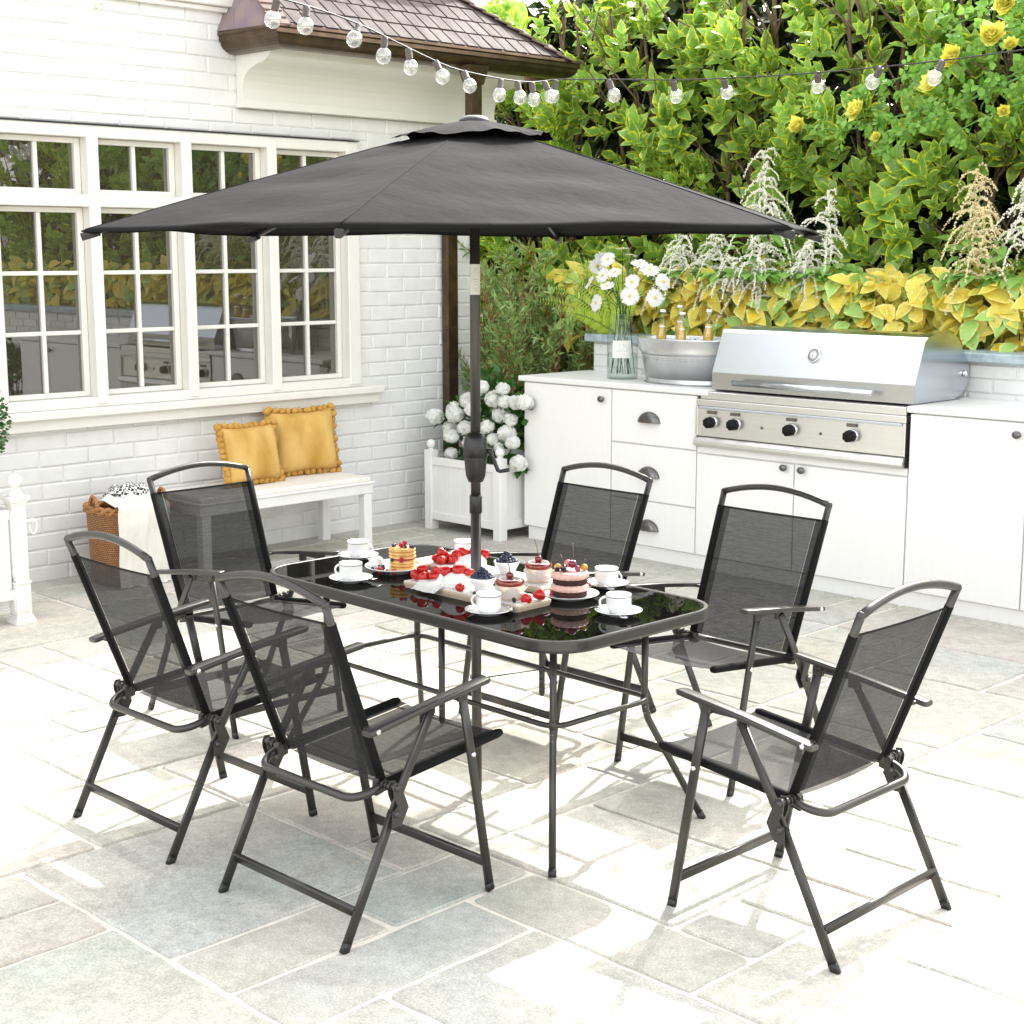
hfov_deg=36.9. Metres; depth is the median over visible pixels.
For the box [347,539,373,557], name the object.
tea cup
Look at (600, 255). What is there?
daisy
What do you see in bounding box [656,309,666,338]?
drink bottle
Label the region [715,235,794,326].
plume flower
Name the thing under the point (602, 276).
daisy
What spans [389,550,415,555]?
pancake
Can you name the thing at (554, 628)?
dining table
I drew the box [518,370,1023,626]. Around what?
outdoor kitchen
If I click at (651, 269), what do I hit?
daisy
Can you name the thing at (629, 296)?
daisy
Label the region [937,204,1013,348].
plume flower
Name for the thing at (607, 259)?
daisy
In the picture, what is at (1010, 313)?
yellow leaved plant
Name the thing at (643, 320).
yellow leaved plant
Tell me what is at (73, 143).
top window
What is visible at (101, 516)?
basket
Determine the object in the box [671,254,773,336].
yellow leaved plant
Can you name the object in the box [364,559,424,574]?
plate
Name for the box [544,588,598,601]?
plate
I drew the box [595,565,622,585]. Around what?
tea cup
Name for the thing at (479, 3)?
sky
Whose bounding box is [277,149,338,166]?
top window
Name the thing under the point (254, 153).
top window
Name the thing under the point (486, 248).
variegated shrub
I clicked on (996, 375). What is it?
garden wall
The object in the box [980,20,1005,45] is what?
yellow rose
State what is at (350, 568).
tea cup
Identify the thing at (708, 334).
drink bottle
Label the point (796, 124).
yellow rose
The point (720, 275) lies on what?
plume flower
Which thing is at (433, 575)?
strawberry
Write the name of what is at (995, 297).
yellow leaved plant
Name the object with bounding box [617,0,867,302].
variegated shrub
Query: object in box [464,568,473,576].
strawberry
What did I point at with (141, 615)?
folding chair
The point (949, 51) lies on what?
yellow rose
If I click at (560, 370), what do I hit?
undergrowth
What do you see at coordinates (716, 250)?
plume flower
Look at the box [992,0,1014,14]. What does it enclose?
yellow rose
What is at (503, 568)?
bowl
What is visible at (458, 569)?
strawberry
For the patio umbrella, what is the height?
2.208 m
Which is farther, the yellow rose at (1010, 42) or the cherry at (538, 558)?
the yellow rose at (1010, 42)
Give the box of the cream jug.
[369,556,382,568]
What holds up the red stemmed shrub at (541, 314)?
on the ground
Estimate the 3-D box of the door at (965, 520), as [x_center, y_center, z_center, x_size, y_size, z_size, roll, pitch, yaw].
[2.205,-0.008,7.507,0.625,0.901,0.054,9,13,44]
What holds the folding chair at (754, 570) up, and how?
on the patio paving
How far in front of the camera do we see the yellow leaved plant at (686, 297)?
9.71 m
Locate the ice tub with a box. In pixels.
[637,335,720,386]
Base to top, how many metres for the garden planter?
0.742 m
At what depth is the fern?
9.85 m
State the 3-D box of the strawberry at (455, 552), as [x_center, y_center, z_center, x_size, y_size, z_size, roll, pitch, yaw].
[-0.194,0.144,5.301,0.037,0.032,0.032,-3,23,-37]
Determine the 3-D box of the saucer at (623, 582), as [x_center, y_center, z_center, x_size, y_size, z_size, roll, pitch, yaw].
[0.310,0.237,5.033,0.146,0.018,0.146,9,13,44]
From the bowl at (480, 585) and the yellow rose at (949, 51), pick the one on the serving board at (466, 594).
the bowl at (480, 585)
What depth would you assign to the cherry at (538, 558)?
4.99 m
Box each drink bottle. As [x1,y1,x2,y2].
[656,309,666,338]
[675,305,683,336]
[676,312,685,339]
[703,309,713,340]
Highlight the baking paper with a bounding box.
[411,577,442,593]
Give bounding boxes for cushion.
[213,418,284,484]
[263,402,341,476]
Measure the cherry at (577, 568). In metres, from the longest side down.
0.059 x 0.020 x 0.019 m
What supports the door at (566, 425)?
in the outdoor kitchen
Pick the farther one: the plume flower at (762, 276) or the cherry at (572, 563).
the plume flower at (762, 276)
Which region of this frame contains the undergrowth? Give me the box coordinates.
[480,314,976,419]
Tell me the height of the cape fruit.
0.020 m
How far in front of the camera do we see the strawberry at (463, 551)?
5.23 m
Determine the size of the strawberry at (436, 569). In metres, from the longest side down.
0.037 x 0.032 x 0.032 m
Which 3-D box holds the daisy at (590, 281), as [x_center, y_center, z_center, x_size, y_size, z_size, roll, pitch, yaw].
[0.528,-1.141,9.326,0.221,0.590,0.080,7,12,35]
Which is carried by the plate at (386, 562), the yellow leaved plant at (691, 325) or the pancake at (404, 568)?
the pancake at (404, 568)
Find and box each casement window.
[0,206,90,401]
[101,208,181,393]
[196,235,265,387]
[280,236,342,381]
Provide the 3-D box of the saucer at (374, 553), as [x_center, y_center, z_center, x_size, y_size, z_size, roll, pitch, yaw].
[-0.551,0.158,5.499,0.146,0.018,0.146,9,13,44]
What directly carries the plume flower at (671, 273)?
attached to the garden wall
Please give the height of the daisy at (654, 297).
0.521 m
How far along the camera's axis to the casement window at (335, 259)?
9.65 m
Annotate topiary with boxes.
[0,391,11,452]
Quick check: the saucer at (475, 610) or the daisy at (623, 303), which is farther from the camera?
the daisy at (623, 303)
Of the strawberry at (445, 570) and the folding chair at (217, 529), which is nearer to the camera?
the strawberry at (445, 570)
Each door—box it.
[524,382,612,527]
[695,453,794,555]
[793,465,907,588]
[904,414,1023,609]
[1020,549,1023,610]
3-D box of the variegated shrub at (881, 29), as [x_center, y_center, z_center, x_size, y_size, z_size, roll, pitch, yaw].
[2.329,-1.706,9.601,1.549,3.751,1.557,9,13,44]
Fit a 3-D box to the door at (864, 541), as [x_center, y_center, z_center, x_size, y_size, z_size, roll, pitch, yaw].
[1.741,0.074,7.992,0.674,0.578,0.054,9,13,44]
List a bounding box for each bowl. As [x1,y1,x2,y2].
[469,576,495,590]
[494,560,519,574]
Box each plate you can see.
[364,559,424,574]
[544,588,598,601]
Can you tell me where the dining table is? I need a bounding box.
[270,544,708,877]
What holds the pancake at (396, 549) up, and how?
on the pancake at (402, 554)
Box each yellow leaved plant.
[546,261,642,358]
[590,261,700,332]
[633,266,730,334]
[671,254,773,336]
[709,254,827,327]
[770,264,876,329]
[820,257,958,331]
[879,263,1007,347]
[931,266,1023,350]
[978,272,1023,351]
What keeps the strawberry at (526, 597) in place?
on the serving board at (466, 594)
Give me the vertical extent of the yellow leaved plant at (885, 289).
1.466 m
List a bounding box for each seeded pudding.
[441,571,470,588]
[459,553,486,567]
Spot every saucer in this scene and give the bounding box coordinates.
[329,572,372,583]
[338,550,378,559]
[465,605,512,616]
[587,578,628,588]
[595,604,642,617]
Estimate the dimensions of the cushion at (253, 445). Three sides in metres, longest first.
0.461 x 0.398 x 0.166 m
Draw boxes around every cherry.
[505,555,513,578]
[534,540,541,561]
[568,542,576,567]
[575,559,585,571]
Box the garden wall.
[585,332,1023,400]
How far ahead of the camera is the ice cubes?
8.94 m
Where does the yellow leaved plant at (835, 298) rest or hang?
on the undergrowth
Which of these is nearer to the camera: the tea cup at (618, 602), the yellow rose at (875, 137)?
the tea cup at (618, 602)
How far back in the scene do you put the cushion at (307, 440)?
9.34 m
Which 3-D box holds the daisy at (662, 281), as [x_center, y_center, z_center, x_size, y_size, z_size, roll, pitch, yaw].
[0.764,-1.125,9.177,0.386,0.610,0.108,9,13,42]
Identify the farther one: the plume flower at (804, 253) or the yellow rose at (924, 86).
the plume flower at (804, 253)
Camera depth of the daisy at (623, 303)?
9.27 m
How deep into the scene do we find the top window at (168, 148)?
8.62 m
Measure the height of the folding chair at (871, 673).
0.970 m
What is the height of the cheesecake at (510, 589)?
0.064 m
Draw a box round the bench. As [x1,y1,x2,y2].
[161,470,374,547]
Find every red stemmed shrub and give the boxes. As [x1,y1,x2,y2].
[458,237,651,453]
[480,251,590,417]
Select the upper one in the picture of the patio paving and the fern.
the fern
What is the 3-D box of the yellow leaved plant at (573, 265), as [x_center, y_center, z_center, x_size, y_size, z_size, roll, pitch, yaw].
[0.643,-0.989,10.412,0.766,1.455,0.556,8,12,38]
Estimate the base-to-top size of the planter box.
0.593 m
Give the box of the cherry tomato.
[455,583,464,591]
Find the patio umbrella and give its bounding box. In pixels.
[80,115,821,790]
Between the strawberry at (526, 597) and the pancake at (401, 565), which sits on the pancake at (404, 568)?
the pancake at (401, 565)
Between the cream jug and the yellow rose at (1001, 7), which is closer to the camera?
the cream jug
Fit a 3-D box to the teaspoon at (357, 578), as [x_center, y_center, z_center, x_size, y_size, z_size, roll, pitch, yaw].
[-0.514,0.223,5.074,0.148,0.013,0.025,-4,11,-25]
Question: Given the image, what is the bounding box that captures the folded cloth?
[99,482,148,502]
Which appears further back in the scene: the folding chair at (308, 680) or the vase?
the vase
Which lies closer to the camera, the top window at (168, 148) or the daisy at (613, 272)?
the top window at (168, 148)
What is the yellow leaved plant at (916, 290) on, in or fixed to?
on the undergrowth
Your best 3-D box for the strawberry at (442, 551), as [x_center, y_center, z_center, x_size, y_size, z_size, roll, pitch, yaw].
[-0.240,0.142,5.312,0.038,0.034,0.034,16,4,-3]
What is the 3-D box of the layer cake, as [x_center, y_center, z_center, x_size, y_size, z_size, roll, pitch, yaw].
[0.184,0.226,4.872,0.123,0.080,0.123,9,13,44]
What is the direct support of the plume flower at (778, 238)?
on the ground
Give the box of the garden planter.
[0,473,37,625]
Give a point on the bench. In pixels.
(322, 489)
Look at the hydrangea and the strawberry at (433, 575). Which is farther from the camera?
the hydrangea
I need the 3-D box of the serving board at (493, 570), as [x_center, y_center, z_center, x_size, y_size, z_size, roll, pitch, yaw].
[-0.086,0.208,5.187,0.665,0.023,0.138,9,13,44]
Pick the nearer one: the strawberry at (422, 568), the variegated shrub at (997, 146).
the strawberry at (422, 568)
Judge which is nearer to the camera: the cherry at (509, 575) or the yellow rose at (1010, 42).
the cherry at (509, 575)
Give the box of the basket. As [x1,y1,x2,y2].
[82,487,165,567]
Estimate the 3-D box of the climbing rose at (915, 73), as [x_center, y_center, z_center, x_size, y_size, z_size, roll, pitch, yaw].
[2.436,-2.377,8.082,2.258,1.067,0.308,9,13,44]
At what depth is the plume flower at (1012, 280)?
8.14 m
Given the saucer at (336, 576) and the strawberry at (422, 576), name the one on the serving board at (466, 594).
the strawberry at (422, 576)
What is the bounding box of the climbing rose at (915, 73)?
[800,0,1023,165]
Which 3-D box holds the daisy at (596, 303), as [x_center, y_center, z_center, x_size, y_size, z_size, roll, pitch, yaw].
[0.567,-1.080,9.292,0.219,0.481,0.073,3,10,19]
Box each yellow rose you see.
[787,115,804,132]
[844,98,862,121]
[869,131,880,141]
[917,67,938,91]
[940,44,959,66]
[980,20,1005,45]
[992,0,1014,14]
[997,104,1009,116]
[1002,36,1018,49]
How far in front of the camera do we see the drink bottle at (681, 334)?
8.80 m
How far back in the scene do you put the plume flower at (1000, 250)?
8.34 m
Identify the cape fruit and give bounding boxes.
[581,564,587,569]
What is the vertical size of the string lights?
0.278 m
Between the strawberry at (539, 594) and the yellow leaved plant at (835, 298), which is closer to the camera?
the strawberry at (539, 594)
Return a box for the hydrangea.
[426,362,534,478]
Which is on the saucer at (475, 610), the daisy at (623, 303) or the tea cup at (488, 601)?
the tea cup at (488, 601)
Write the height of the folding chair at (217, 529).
0.970 m
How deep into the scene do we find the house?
9.26 m
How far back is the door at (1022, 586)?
7.34 m
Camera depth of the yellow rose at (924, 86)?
8.16 m
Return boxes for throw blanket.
[102,491,170,582]
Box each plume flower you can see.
[640,234,723,315]
[672,234,741,324]
[698,255,770,315]
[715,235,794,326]
[724,146,804,311]
[766,243,846,308]
[788,188,863,284]
[931,162,1023,285]
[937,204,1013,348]
[983,179,1023,288]
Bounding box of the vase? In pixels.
[607,313,637,379]
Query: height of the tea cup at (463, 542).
0.059 m
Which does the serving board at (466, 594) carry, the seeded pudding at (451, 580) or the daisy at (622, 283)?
the seeded pudding at (451, 580)
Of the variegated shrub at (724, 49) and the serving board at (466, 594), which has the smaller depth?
the serving board at (466, 594)
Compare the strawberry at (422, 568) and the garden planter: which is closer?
the strawberry at (422, 568)
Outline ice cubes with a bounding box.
[653,336,720,340]
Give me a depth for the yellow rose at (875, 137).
8.45 m
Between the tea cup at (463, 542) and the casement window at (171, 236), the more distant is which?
the casement window at (171, 236)
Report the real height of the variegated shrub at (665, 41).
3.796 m
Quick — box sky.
[474,0,1006,265]
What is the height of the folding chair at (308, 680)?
0.970 m
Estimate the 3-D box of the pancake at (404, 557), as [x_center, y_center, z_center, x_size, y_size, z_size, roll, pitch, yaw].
[-0.376,0.150,5.275,0.094,0.012,0.094,9,13,44]
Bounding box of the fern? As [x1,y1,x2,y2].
[537,260,644,334]
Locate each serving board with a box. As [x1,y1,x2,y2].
[404,574,550,612]
[415,555,551,592]
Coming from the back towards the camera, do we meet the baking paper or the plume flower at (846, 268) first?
the plume flower at (846, 268)
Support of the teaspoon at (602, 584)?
on the saucer at (623, 582)
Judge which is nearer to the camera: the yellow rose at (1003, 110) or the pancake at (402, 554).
the pancake at (402, 554)
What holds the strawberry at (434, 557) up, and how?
on the serving board at (493, 570)
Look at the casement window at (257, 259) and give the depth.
9.23 m
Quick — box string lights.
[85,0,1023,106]
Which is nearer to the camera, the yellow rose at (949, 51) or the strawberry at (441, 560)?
the strawberry at (441, 560)
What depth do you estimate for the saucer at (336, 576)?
5.11 m
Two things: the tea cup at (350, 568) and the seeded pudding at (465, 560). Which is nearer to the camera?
the tea cup at (350, 568)
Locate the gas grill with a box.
[693,325,968,468]
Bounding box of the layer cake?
[551,567,588,598]
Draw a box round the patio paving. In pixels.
[0,519,1023,1023]
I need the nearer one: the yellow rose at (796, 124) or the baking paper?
the baking paper
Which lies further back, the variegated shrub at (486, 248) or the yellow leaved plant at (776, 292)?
the variegated shrub at (486, 248)
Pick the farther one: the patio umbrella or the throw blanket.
the throw blanket
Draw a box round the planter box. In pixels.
[424,439,528,541]
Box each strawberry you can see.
[410,569,418,579]
[417,564,427,572]
[417,572,427,579]
[428,572,439,579]
[431,554,438,562]
[432,566,440,573]
[437,547,447,555]
[437,556,446,564]
[440,566,451,576]
[447,554,458,563]
[451,549,460,557]
[452,565,465,573]
[458,547,469,555]
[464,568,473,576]
[481,549,489,557]
[521,593,531,602]
[532,589,544,599]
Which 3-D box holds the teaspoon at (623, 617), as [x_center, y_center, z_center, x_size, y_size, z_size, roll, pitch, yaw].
[0.298,0.302,4.604,0.025,0.013,0.148,-7,12,-34]
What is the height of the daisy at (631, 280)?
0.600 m
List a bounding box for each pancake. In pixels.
[388,545,415,552]
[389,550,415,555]
[389,554,415,559]
[389,559,415,563]
[389,562,414,567]
[389,565,416,570]
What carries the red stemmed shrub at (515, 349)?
on the ground
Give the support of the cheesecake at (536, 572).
on the serving board at (493, 570)
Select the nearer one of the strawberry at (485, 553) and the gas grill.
the strawberry at (485, 553)
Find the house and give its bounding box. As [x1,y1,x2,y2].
[0,0,581,582]
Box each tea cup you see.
[334,560,361,580]
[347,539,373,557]
[454,538,470,549]
[471,590,501,613]
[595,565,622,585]
[599,591,631,613]
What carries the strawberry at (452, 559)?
on the serving board at (493, 570)
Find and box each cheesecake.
[494,576,528,600]
[524,560,554,582]
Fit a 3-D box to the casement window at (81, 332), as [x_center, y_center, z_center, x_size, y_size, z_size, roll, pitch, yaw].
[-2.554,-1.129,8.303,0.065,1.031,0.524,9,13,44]
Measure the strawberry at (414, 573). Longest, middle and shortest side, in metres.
0.040 x 0.035 x 0.035 m
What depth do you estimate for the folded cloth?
8.37 m
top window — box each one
[0,133,81,193]
[98,139,175,196]
[191,144,259,196]
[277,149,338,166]
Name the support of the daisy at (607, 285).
in the vase
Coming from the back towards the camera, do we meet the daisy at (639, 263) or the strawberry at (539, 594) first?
the daisy at (639, 263)
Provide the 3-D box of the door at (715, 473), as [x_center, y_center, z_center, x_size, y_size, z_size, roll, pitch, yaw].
[1.266,-0.005,8.460,0.652,0.578,0.054,9,13,44]
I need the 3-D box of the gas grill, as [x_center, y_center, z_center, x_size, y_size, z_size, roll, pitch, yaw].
[1.714,-0.656,8.313,1.342,0.668,0.670,9,13,44]
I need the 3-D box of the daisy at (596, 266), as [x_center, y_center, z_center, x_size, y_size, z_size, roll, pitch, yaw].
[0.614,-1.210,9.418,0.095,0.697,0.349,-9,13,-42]
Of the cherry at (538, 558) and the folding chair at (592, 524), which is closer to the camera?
the cherry at (538, 558)
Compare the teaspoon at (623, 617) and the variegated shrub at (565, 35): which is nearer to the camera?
the teaspoon at (623, 617)
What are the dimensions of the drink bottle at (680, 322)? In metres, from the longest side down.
0.244 x 0.061 x 0.060 m
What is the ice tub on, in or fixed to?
on the outdoor kitchen
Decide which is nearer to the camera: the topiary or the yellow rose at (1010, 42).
the topiary
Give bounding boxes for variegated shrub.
[480,0,584,432]
[480,0,671,371]
[526,0,777,347]
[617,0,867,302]
[727,0,1008,325]
[860,0,1023,348]
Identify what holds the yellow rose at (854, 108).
attached to the climbing rose at (915, 73)
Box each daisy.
[585,277,617,372]
[588,258,630,372]
[590,294,622,372]
[594,251,619,359]
[596,267,627,373]
[600,252,619,372]
[600,281,625,373]
[607,268,621,372]
[612,259,648,367]
[612,263,659,366]
[617,247,628,371]
[617,274,639,372]
[619,273,669,372]
[620,285,639,365]
[623,254,636,373]
[628,288,663,373]
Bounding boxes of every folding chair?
[64,531,317,864]
[147,461,346,738]
[215,570,502,954]
[458,462,656,735]
[609,483,832,796]
[659,579,961,974]
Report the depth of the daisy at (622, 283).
9.28 m
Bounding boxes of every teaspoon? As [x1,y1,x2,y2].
[335,578,376,580]
[587,580,613,589]
[595,607,627,618]
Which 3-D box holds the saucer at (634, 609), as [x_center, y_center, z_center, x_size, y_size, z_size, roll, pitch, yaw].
[0.323,0.302,4.646,0.146,0.018,0.146,9,13,44]
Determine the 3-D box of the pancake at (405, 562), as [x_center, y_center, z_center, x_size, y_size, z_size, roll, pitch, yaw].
[-0.376,0.166,5.274,0.092,0.012,0.092,9,13,44]

